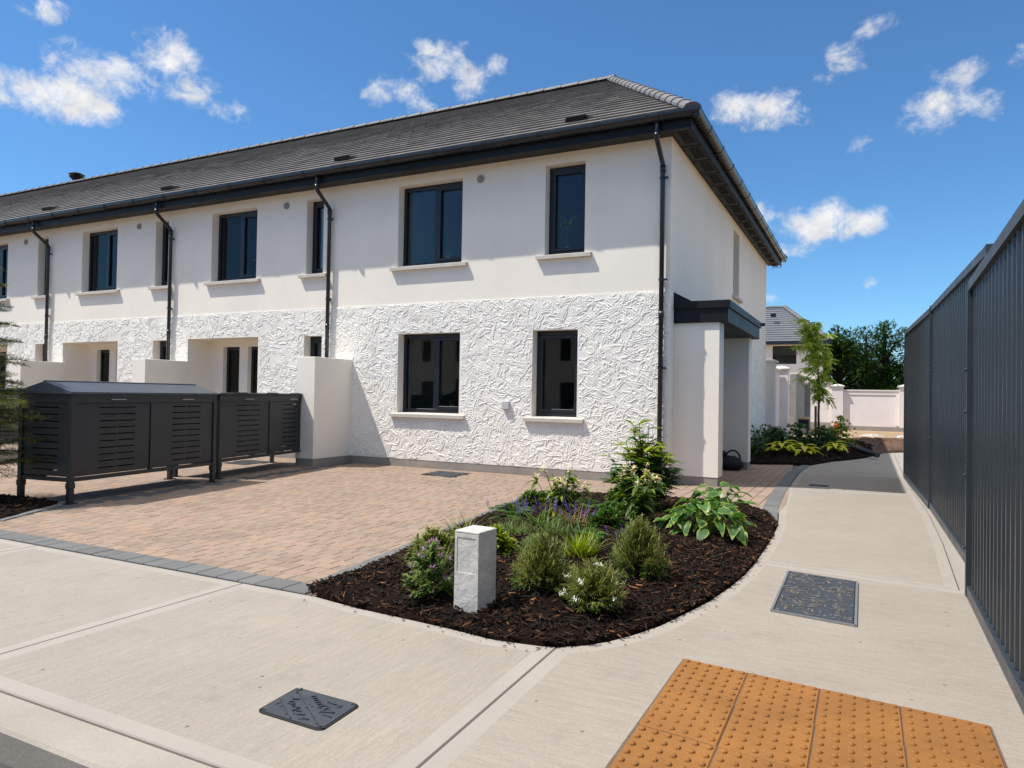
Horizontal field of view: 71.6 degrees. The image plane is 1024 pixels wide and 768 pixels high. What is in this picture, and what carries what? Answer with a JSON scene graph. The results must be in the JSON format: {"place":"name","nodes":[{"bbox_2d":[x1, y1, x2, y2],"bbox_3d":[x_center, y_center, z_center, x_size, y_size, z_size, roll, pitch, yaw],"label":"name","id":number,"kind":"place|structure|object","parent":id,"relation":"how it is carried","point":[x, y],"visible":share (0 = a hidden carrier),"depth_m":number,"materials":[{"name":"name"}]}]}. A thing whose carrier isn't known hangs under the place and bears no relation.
{"place":"outdoors","nodes":[
{"label":"outdoors","id":0,"kind":"place"},
{"bbox_2d":[0,493,58,518],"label":"bark mulch","id":1,"kind":"object","parent":0,"point":[24,498],"visible":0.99,"depth_m":7.57,"materials":[{"name":"brown wood"}]},
{"bbox_2d":[0,268,57,477],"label":"spruce tree","id":2,"kind":"object","parent":1,"relation":"on","point":[8,442],"visible":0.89,"depth_m":7.84,"materials":[{"name":"green plant"}]},
{"bbox_2d":[0,444,618,583],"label":"driveway","id":3,"kind":"structure","parent":0,"point":[286,518],"depth_m":7.62,"materials":[{"name":"beige brick"}]},
{"bbox_2d":[0,388,22,448],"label":"bin store","id":4,"kind":"structure","parent":3,"relation":"on","point":[3,436],"depth_m":13.48,"materials":[{"name":"metal"}]},
{"bbox_2d":[0,396,18,438],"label":"door","id":5,"kind":"structure","parent":4,"relation":"in","point":[10,434],"depth_m":13.45,"materials":[{"name":"metal"}]},
{"bbox_2d":[10,360,64,398],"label":"screen wall","id":6,"kind":"structure","parent":3,"relation":"on","point":[31,373],"depth_m":16.32,"materials":[{"name":"white paint"}]},
{"bbox_2d":[16,380,218,504],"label":"bin store","id":7,"kind":"structure","parent":3,"relation":"on","point":[92,428],"depth_m":8.40,"materials":[{"name":"metal"}]},
{"bbox_2d":[75,399,149,475],"bbox_3d":[-4.670,0.605,8.359,0.052,0.860,1.033,1,-1,19],"label":"door","id":8,"kind":"structure","parent":7,"relation":"in","point":[88,417],"depth_m":8.32,"materials":[{"name":"metal"}]},
{"bbox_2d":[152,399,212,466],"bbox_3d":[-4.325,0.627,9.387,0.052,0.860,1.033,1,-1,19],"label":"door","id":9,"kind":"structure","parent":7,"relation":"in","point":[163,427],"depth_m":9.35,"materials":[{"name":"metal"}]},
{"bbox_2d":[132,359,187,383],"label":"screen wall","id":10,"kind":"structure","parent":3,"relation":"on","point":[157,371],"depth_m":14.40,"materials":[{"name":"white paint"}]},
{"bbox_2d":[173,392,302,479],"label":"bin store","id":11,"kind":"structure","parent":3,"relation":"on","point":[250,425],"depth_m":11.10,"materials":[{"name":"metal"}]},
{"bbox_2d":[222,399,268,457],"bbox_3d":[-4.038,0.654,10.828,0.053,0.860,1.138,1,-1,16],"label":"door","id":12,"kind":"structure","parent":11,"relation":"in","point":[230,428],"depth_m":10.79,"materials":[{"name":"metal"}]},
{"bbox_2d":[270,402,300,451],"bbox_3d":[-3.720,0.678,11.969,0.052,0.860,1.138,1,-1,16],"label":"door","id":13,"kind":"structure","parent":11,"relation":"in","point":[277,412],"depth_m":11.80,"materials":[{"name":"metal"}]},
{"bbox_2d":[225,460,269,464],"bbox_3d":[-4.727,1.423,12.718,0.642,0.059,0.722,1,-1,27],"label":"drain cover","id":14,"kind":"object","parent":3,"relation":"on","point":[246,462],"visible":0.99,"depth_m":12.62,"materials":[{"name":"metal"}]},
{"bbox_2d":[295,357,351,466],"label":"screen wall","id":15,"kind":"structure","parent":3,"relation":"on","point":[324,386],"depth_m":12.37,"materials":[{"name":"white paint"}]},
{"bbox_2d":[422,471,471,477],"bbox_3d":[-1.077,1.463,11.362,0.662,0.059,0.716,1,-1,27],"label":"drain cover","id":16,"kind":"object","parent":3,"relation":"on","point":[446,474],"visible":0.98,"depth_m":11.34,"materials":[{"name":"metal"}]},
{"bbox_2d":[216,466,799,597],"bbox_3d":[-10.862,1.418,15.852,31.620,0.113,11.710,1,-1,27],"label":"paving base","id":17,"kind":"object","parent":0,"point":[312,594],"visible":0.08,"depth_m":4.54,"materials":[{"name":"grey concrete"}]},
{"bbox_2d":[0,503,62,520],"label":"side bed edging","id":18,"kind":"object","parent":17,"relation":"on","point":[32,511],"visible":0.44,"depth_m":7.24,"materials":[{"name":"grey concrete"}]},
{"bbox_2d":[0,530,314,594],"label":"drive edging","id":19,"kind":"object","parent":17,"relation":"on","point":[291,586],"visible":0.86,"depth_m":5.22,"materials":[{"name":"grey concrete"}]},
{"bbox_2d":[315,499,518,582],"bbox_3d":[-0.498,1.384,6.914,0.146,0.032,4.641,1,-1,19],"label":"bed edging","id":20,"kind":"object","parent":17,"relation":"on","point":[365,562],"visible":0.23,"depth_m":5.55,"materials":[{"name":"grey concrete"}]},
{"bbox_2d":[762,465,810,526],"bbox_3d":[4.141,1.527,10.648,0.323,0.031,7.330,1,-1,25],"label":"path edging","id":21,"kind":"object","parent":17,"relation":"on","point":[773,500],"visible":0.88,"depth_m":9.86,"materials":[{"name":"grey concrete"}]},
{"bbox_2d":[0,539,1023,767],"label":"footpath","id":22,"kind":"structure","parent":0,"point":[200,669],"depth_m":3.37,"materials":[{"name":"concrete"}]},
{"bbox_2d":[259,688,357,730],"bbox_3d":[-0.827,1.334,2.880,0.361,0.058,0.258,1,-1,27],"label":"utility cover","id":23,"kind":"object","parent":22,"relation":"on","point":[312,710],"visible":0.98,"depth_m":2.86,"materials":[{"name":"metal"}]},
{"bbox_2d":[605,659,1007,767],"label":"tactile paving","id":24,"kind":"structure","parent":22,"relation":"on","point":[697,714],"depth_m":2.73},
{"bbox_2d":[770,571,857,626],"bbox_3d":[2.007,1.409,4.663,0.479,0.060,1.184,1,-1,27],"label":"chamber cover","id":25,"kind":"object","parent":22,"relation":"on","point":[819,598],"visible":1,"depth_m":4.56,"materials":[{"name":"metal"}]},
{"bbox_2d":[0,0,1023,383],"label":"sky","id":26,"kind":"structure","parent":0,"point":[879,144],"materials":[{"name":"blue"}]},
{"bbox_2d":[304,491,777,652],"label":"bark mulch","id":27,"kind":"object","parent":0,"point":[706,566],"visible":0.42,"depth_m":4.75,"materials":[{"name":"brown wood"}]},
{"bbox_2d":[391,535,454,583],"bbox_3d":[-0.512,1.129,4.577,0.446,0.312,0.492,2,-1,-36],"label":"spiky tuft","id":28,"kind":"object","parent":27,"relation":"on","point":[438,553],"visible":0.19,"depth_m":4.62,"materials":[{"name":"plant"}]},
{"bbox_2d":[401,537,453,597],"bbox_3d":[-0.492,1.100,4.304,0.350,0.353,0.345,1,-1,-16],"label":"flowering heather","id":29,"kind":"object","parent":27,"relation":"on","point":[429,566],"visible":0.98,"depth_m":4.25,"materials":[{"name":"green plant"}]},
{"bbox_2d":[403,526,454,564],"bbox_3d":[-0.561,1.155,5.084,0.443,0.301,0.453,1,-1,-4],"label":"evergreen","id":30,"kind":"object","parent":27,"relation":"on","point":[444,538],"visible":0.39,"depth_m":5.04,"materials":[{"name":"green plant"}]},
{"bbox_2d":[427,506,508,539],"bbox_3d":[-0.401,1.152,5.717,0.838,0.305,0.672,1,-1,-25],"label":"grass clump","id":31,"kind":"object","parent":27,"relation":"on","point":[458,527],"visible":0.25,"depth_m":5.81,"materials":[{"name":"green plant"}]},
{"bbox_2d":[454,525,496,613],"bbox_3d":[-0.214,1.110,4.148,0.164,0.527,0.194,0,-1,31],"label":"marker post","id":32,"kind":"object","parent":27,"relation":"on","point":[475,571],"visible":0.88,"depth_m":4.08,"materials":[{"name":"white concrete"}]},
{"bbox_2d":[490,523,519,555],"bbox_3d":[-0.116,1.183,5.332,0.392,0.276,0.383,1,-1,27],"label":"evergreen","id":33,"kind":"object","parent":27,"relation":"on","point":[504,540],"visible":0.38,"depth_m":5.29,"materials":[{"name":"green plant"}]},
{"bbox_2d":[488,503,533,518],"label":"fern","id":34,"kind":"object","parent":27,"relation":"on","point":[527,509],"visible":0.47,"depth_m":6.91,"materials":[{"name":"green plant"}]},
{"bbox_2d":[487,497,537,535],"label":"lavender","id":35,"kind":"object","parent":27,"relation":"on","point":[510,530],"visible":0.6,"depth_m":5.91,"materials":[{"name":"green plant"}]},
{"bbox_2d":[514,531,545,555],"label":"evergreen","id":36,"kind":"object","parent":27,"relation":"on","point":[528,538],"visible":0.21,"depth_m":5.24,"materials":[{"name":"green plant"}]},
{"bbox_2d":[516,489,550,507],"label":"evergreen","id":37,"kind":"object","parent":27,"relation":"on","point":[530,495],"visible":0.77,"depth_m":7.62,"materials":[{"name":"green plant"}]},
{"bbox_2d":[498,499,583,530],"bbox_3d":[0.237,1.258,6.271,0.998,0.467,1.069,1,-1,-3],"label":"strappy plant","id":38,"kind":"object","parent":27,"relation":"on","point":[538,521],"visible":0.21,"depth_m":6.34,"materials":[{"name":"green plant"}]},
{"bbox_2d":[508,529,575,593],"bbox_3d":[0.202,1.094,4.447,0.493,0.386,0.464,1,-1,27],"label":"evergreen","id":39,"kind":"object","parent":27,"relation":"on","point":[543,553],"visible":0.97,"depth_m":4.40,"materials":[{"name":"green plant"}]},
{"bbox_2d":[530,496,574,536],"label":"lavender","id":40,"kind":"object","parent":27,"relation":"on","point":[547,526],"visible":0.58,"depth_m":5.92,"materials":[{"name":"green plant"}]},
{"bbox_2d":[525,463,594,517],"bbox_3d":[0.466,1.046,6.834,0.606,0.545,0.605,1,-1,-30],"label":"cream flowered perennial","id":41,"kind":"object","parent":27,"relation":"on","point":[560,493],"visible":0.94,"depth_m":6.80,"materials":[{"name":"green plant"}]},
{"bbox_2d":[543,518,597,536],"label":"strappy plant","id":42,"kind":"object","parent":27,"relation":"on","point":[571,528],"visible":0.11,"depth_m":6.03,"materials":[{"name":"green plant"}]},
{"bbox_2d":[554,523,609,559],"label":"grass clump","id":43,"kind":"object","parent":27,"relation":"on","point":[577,545],"visible":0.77,"depth_m":5.16,"materials":[{"name":"green plant"}]},
{"bbox_2d":[558,499,606,554],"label":"lavender","id":44,"kind":"object","parent":27,"relation":"on","point":[582,531],"visible":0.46,"depth_m":5.30,"materials":[{"name":"green plant"}]},
{"bbox_2d":[535,500,629,529],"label":"bronze grass","id":45,"kind":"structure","parent":27,"relation":"on","point":[578,520],"depth_m":6.43,"materials":[{"name":"green plant"}]},
{"bbox_2d":[573,527,609,541],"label":"fern","id":46,"kind":"object","parent":27,"relation":"on","point":[600,533],"visible":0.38,"depth_m":5.82,"materials":[{"name":"green plant"}]},
{"bbox_2d":[556,555,628,613],"bbox_3d":[0.468,1.148,4.118,0.446,0.321,0.446,1,-1,27],"label":"evergreen","id":47,"kind":"object","parent":27,"relation":"on","point":[596,583],"visible":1,"depth_m":4.07,"materials":[{"name":"green plant"}]},
{"bbox_2d":[577,497,608,508],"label":"fern","id":48,"kind":"object","parent":27,"relation":"on","point":[592,504],"visible":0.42,"depth_m":7.46,"materials":[{"name":"green plant"}]},
{"bbox_2d":[584,504,627,528],"bbox_3d":[0.842,1.211,6.311,0.438,0.287,0.432,1,-1,27],"label":"evergreen","id":49,"kind":"object","parent":27,"relation":"on","point":[601,518],"visible":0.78,"depth_m":6.26,"materials":[{"name":"green plant"}]},
{"bbox_2d":[600,500,620,508],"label":"fern","id":50,"kind":"object","parent":27,"relation":"on","point":[612,504],"visible":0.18,"depth_m":7.32,"materials":[{"name":"green plant"}]},
{"bbox_2d":[604,485,622,501],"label":"evergreen","id":51,"kind":"object","parent":27,"relation":"on","point":[609,497],"visible":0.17,"depth_m":7.97,"materials":[{"name":"green plant"}]},
{"bbox_2d":[615,500,628,516],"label":"evergreen","id":52,"kind":"object","parent":27,"relation":"on","point":[619,508],"visible":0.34,"depth_m":6.94,"materials":[{"name":"green plant"}]},
{"bbox_2d":[616,520,656,540],"bbox_3d":[1.009,1.229,5.719,0.373,0.251,0.387,1,-1,27],"label":"evergreen","id":53,"kind":"object","parent":27,"relation":"on","point":[618,530],"visible":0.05,"depth_m":5.72,"materials":[{"name":"green plant"}]},
{"bbox_2d":[607,514,669,580],"bbox_3d":[0.860,1.089,4.795,0.462,0.431,0.459,1,-1,-19],"label":"evergreen","id":54,"kind":"object","parent":27,"relation":"on","point":[636,549],"visible":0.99,"depth_m":4.75,"materials":[{"name":"green plant"}]},
{"bbox_2d":[609,464,668,520],"bbox_3d":[1.194,1.029,6.600,0.572,0.596,0.551,1,-1,-31],"label":"cream flowered perennial","id":55,"kind":"object","parent":27,"relation":"on","point":[639,506],"visible":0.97,"depth_m":6.55,"materials":[{"name":"green plant"}]},
{"bbox_2d":[598,419,684,502],"bbox_3d":[1.362,0.857,7.438,0.940,0.975,0.945,1,-1,27],"label":"leafy shrub","id":56,"kind":"object","parent":27,"relation":"on","point":[641,460],"visible":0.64,"depth_m":7.34,"materials":[{"name":"green plant"}]},
{"bbox_2d":[653,496,756,545],"bbox_3d":[1.706,1.186,6.314,0.840,0.387,0.942,1,-1,27],"label":"variegated hosta","id":57,"kind":"object","parent":27,"relation":"on","point":[737,528],"visible":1,"depth_m":6.13,"materials":[{"name":"green plant"}]},
{"bbox_2d":[690,481,759,513],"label":"variegated hosta","id":58,"kind":"object","parent":27,"relation":"on","point":[717,493],"visible":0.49,"depth_m":7.18,"materials":[{"name":"green plant"}]},
{"bbox_2d":[666,464,792,515],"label":"porch paving","id":59,"kind":"structure","parent":0,"point":[758,483],"depth_m":10.59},
{"bbox_2d":[722,449,743,469],"bbox_3d":[3.934,1.356,12.766,0.454,0.368,0.316,1,-1,27],"label":"canvas bag","id":60,"kind":"object","parent":59,"relation":"on","point":[729,462],"visible":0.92,"depth_m":12.65,"materials":[{"name":"black fabric"}]},
{"bbox_2d":[766,305,834,382],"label":"distant house","id":61,"kind":"structure","parent":0,"point":[782,339],"depth_m":43.52,"materials":[{"name":"stone"}]},
{"bbox_2d":[773,346,796,363],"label":"window","id":62,"kind":"structure","parent":61,"relation":"in","point":[773,346],"depth_m":42.78,"materials":[{"name":"black glass"}]},
{"bbox_2d":[750,436,879,465],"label":"bark mulch","id":63,"kind":"object","parent":0,"point":[856,442],"visible":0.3,"depth_m":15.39,"materials":[{"name":"brown wood"}]},
{"bbox_2d":[750,424,766,454],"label":"mounded shrub","id":64,"kind":"object","parent":63,"relation":"on","point":[756,445],"visible":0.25,"depth_m":14.76,"materials":[{"name":"green plant"}]},
{"bbox_2d":[753,424,787,444],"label":"mounded shrub","id":65,"kind":"object","parent":63,"relation":"on","point":[763,428],"visible":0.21,"depth_m":18.08,"materials":[{"name":"green plant"}]},
{"bbox_2d":[752,426,798,447],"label":"mounded shrub","id":66,"kind":"object","parent":63,"relation":"on","point":[773,436],"visible":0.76,"depth_m":15.90,"materials":[{"name":"green plant"}]},
{"bbox_2d":[764,440,799,453],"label":"lime hosta","id":67,"kind":"object","parent":63,"relation":"on","point":[781,446],"visible":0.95,"depth_m":14.74,"materials":[{"name":"green plant"}]},
{"bbox_2d":[778,421,820,445],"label":"mounded shrub","id":68,"kind":"object","parent":63,"relation":"on","point":[798,433],"visible":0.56,"depth_m":16.41,"materials":[{"name":"green plant"}]},
{"bbox_2d":[789,443,823,455],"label":"lime hosta","id":69,"kind":"object","parent":63,"relation":"on","point":[804,449],"visible":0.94,"depth_m":14.61,"materials":[{"name":"green plant"}]},
{"bbox_2d":[789,318,840,436],"bbox_3d":[8.394,-0.108,19.699,1.340,3.480,1.562,1,-1,27],"label":"young tree","id":70,"kind":"object","parent":63,"relation":"on","point":[814,357],"visible":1,"depth_m":19.59,"materials":[{"name":"green plant"}]},
{"bbox_2d":[814,406,816,436],"bbox_3d":[8.386,1.145,19.614,0.060,1.070,0.060,1,-1,27],"label":"tree stake","id":71,"kind":"object","parent":63,"relation":"on","point":[815,417],"visible":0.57,"depth_m":19.59,"materials":[{"name":"brown wood"}]},
{"bbox_2d":[805,424,847,451],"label":"mounded shrub","id":72,"kind":"object","parent":63,"relation":"on","point":[822,433],"visible":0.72,"depth_m":16.00,"materials":[{"name":"green plant"}]},
{"bbox_2d":[823,441,848,452],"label":"lime hosta","id":73,"kind":"object","parent":63,"relation":"on","point":[835,445],"visible":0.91,"depth_m":15.45,"materials":[{"name":"green plant"}]},
{"bbox_2d":[828,415,860,445],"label":"mounded shrub","id":74,"kind":"object","parent":63,"relation":"on","point":[841,428],"visible":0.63,"depth_m":17.21,"materials":[{"name":"green plant"}]},
{"bbox_2d":[842,442,879,457],"bbox_3d":[7.986,1.495,16.347,0.130,0.284,1.397,1,-1,-7],"label":"drainage pipe","id":75,"kind":"object","parent":63,"relation":"on","point":[865,451],"visible":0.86,"depth_m":16.11,"materials":[{"name":"black plastic"}]},
{"bbox_2d":[830,384,844,426],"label":"garden pier","id":76,"kind":"structure","parent":0,"point":[837,392],"depth_m":31.43,"materials":[{"name":"white paint"}]},
{"bbox_2d":[794,429,903,437],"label":"site ground","id":77,"kind":"structure","parent":0,"point":[887,434],"depth_m":27.75,"materials":[{"name":"beige concrete"}]},
{"bbox_2d":[765,358,778,438],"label":"garden pier","id":78,"kind":"structure","parent":77,"relation":"on","point":[770,404],"depth_m":20.52,"materials":[{"name":"white paint"}]},
{"bbox_2d":[776,368,781,428],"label":"garden wall","id":79,"kind":"structure","parent":77,"relation":"on","point":[778,371],"depth_m":23.22,"materials":[{"name":"white paint"}]},
{"bbox_2d":[776,366,791,436],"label":"garden pier","id":80,"kind":"structure","parent":77,"relation":"on","point":[784,401],"depth_m":23.76,"materials":[{"name":"white paint"}]},
{"bbox_2d":[789,373,805,434],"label":"pier","id":81,"kind":"structure","parent":77,"relation":"on","point":[797,400],"depth_m":26.81,"materials":[{"name":"white paint"}]},
{"bbox_2d":[789,383,810,429],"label":"block wall","id":82,"kind":"structure","parent":77,"relation":"on","point":[807,405],"depth_m":30.39,"materials":[{"name":"white paint"}]},
{"bbox_2d":[798,417,809,432],"bbox_3d":[11.248,1.607,27.824,0.730,0.640,0.500,1,-1,27],"label":"bench","id":83,"kind":"object","parent":77,"relation":"on","point":[803,420],"visible":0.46,"depth_m":27.57,"materials":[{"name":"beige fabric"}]},
{"bbox_2d":[807,382,832,428],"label":"garden wall","id":84,"kind":"structure","parent":77,"relation":"on","point":[825,415],"depth_m":31.82,"materials":[{"name":"white paint"}]},
{"bbox_2d":[794,324,886,389],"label":"leafy tree","id":85,"kind":"object","parent":77,"relation":"on","point":[841,350],"visible":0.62,"depth_m":42.41,"materials":[{"name":"green plant"}]},
{"bbox_2d":[843,390,898,431],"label":"garden wall","id":86,"kind":"structure","parent":77,"relation":"on","point":[870,410],"depth_m":30.96,"materials":[{"name":"white paint"}]},
{"bbox_2d":[844,333,898,389],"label":"leafy tree","id":87,"kind":"object","parent":77,"relation":"on","point":[869,352],"visible":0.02,"depth_m":46.84,"materials":[{"name":"green plant"}]},
{"bbox_2d":[842,437,903,453],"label":"paved driveway","id":88,"kind":"structure","parent":77,"relation":"on","point":[882,445],"depth_m":18.87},
{"bbox_2d":[847,319,906,389],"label":"leafy tree","id":89,"kind":"object","parent":77,"relation":"on","point":[889,381],"visible":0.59,"depth_m":42.75,"materials":[{"name":"green plant"}]},
{"bbox_2d":[758,452,964,590],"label":"path","id":90,"kind":"structure","parent":0,"point":[872,517],"depth_m":7.10,"materials":[{"name":"concrete"}]},
{"bbox_2d":[903,199,1023,714],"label":"steel hoarding","id":91,"kind":"object","parent":90,"relation":"on","point":[963,458],"visible":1,"depth_m":4.26,"materials":[{"name":"grey metal"}]},
{"bbox_2d":[897,385,903,431],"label":"garden pier","id":92,"kind":"structure","parent":0,"point":[901,408],"depth_m":30.31,"materials":[{"name":"white paint"}]},
{"label":"ground","id":93,"kind":"structure","parent":0,"visible":0},
{"bbox_2d":[0,692,212,767],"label":"kerb","id":94,"kind":"structure","parent":93,"relation":"on","point":[33,735],"depth_m":2.58,"materials":[{"name":"concrete"}]},
{"bbox_2d":[0,74,787,486],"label":"terraced building","id":95,"kind":"structure","parent":93,"relation":"on","point":[514,324],"depth_m":12.82,"materials":[{"name":"white paint"}]},
{"bbox_2d":[0,245,9,301],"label":"window","id":96,"kind":"structure","parent":95,"relation":"in","point":[4,248],"depth_m":18.47,"materials":[{"name":"black glass"}]},
{"bbox_2d":[31,239,49,298],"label":"window","id":97,"kind":"structure","parent":95,"relation":"in","point":[47,240],"depth_m":17.60,"materials":[{"name":"black glass"}]},
{"bbox_2d":[75,229,119,295],"bbox_3d":[-9.508,-2.825,16.493,1.530,1.507,0.315,1,-1,27],"label":"window","id":98,"kind":"structure","parent":95,"relation":"in","point":[103,245],"depth_m":16.67,"materials":[{"name":"black glass"}]},
{"bbox_2d":[148,222,168,289],"bbox_3d":[-7.586,-2.808,15.530,0.670,1.507,0.315,1,-1,27],"label":"window","id":99,"kind":"structure","parent":95,"relation":"in","point":[165,248],"depth_m":15.66,"materials":[{"name":"black glass"}]},
{"bbox_2d":[160,341,165,359],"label":"window","id":100,"kind":"structure","parent":95,"relation":"in","point":[162,343],"depth_m":15.63,"materials":[{"name":"black glass"}]},
{"bbox_2d":[204,210,260,285],"bbox_3d":[-5.637,-2.791,14.553,1.530,1.507,0.315,1,-1,27],"label":"window","id":101,"kind":"structure","parent":95,"relation":"in","point":[237,247],"depth_m":14.71,"materials":[{"name":"black glass"}]},
{"bbox_2d":[251,347,257,392],"bbox_3d":[-5.208,0.319,14.918,0.790,2.220,0.105,1,-1,27],"label":"door","id":102,"kind":"structure","parent":95,"relation":"in","point":[254,358],"depth_m":15.09,"materials":[{"name":"black glass"}]},
{"bbox_2d":[298,201,325,278],"bbox_3d":[-3.715,-2.774,13.590,0.670,1.507,0.315,1,-1,27],"label":"window","id":103,"kind":"structure","parent":95,"relation":"in","point":[319,205],"depth_m":13.72,"materials":[{"name":"black glass"}]},
{"bbox_2d":[310,337,321,356],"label":"window","id":104,"kind":"structure","parent":95,"relation":"in","point":[314,340],"depth_m":13.69,"materials":[{"name":"black glass"}]},
{"bbox_2d":[389,333,464,418],"bbox_3d":[-1.418,-0.149,12.376,1.525,1.467,0.315,1,-1,27],"label":"window","id":105,"kind":"structure","parent":95,"relation":"in","point":[438,338],"depth_m":12.43,"materials":[{"name":"black metal"}]},
{"bbox_2d":[389,181,467,271],"bbox_3d":[-1.399,-2.759,12.430,1.570,1.517,0.315,1,-1,27],"label":"window","id":106,"kind":"structure","parent":95,"relation":"in","point":[440,188],"depth_m":12.48,"materials":[{"name":"black metal"}]},
{"bbox_2d":[523,330,583,422],"bbox_3d":[0.709,-0.128,11.310,1.025,1.462,0.315,1,-1,27],"label":"window","id":107,"kind":"structure","parent":95,"relation":"in","point":[567,334],"depth_m":11.41,"materials":[{"name":"black metal"}]},
{"bbox_2d":[535,164,591,259],"bbox_3d":[0.871,-2.739,11.292,0.930,1.517,0.315,1,-1,27],"label":"window","id":108,"kind":"structure","parent":95,"relation":"in","point":[576,169],"depth_m":11.40,"materials":[{"name":"black metal"}]},
{"bbox_2d":[557,215,580,247],"bbox_3d":[0.919,-2.407,11.521,0.540,0.668,0.406,0,-1,34],"label":"houseplant","id":109,"kind":"object","parent":95,"relation":"in","point":[565,225],"visible":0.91,"depth_m":11.52,"materials":[{"name":"plant"}]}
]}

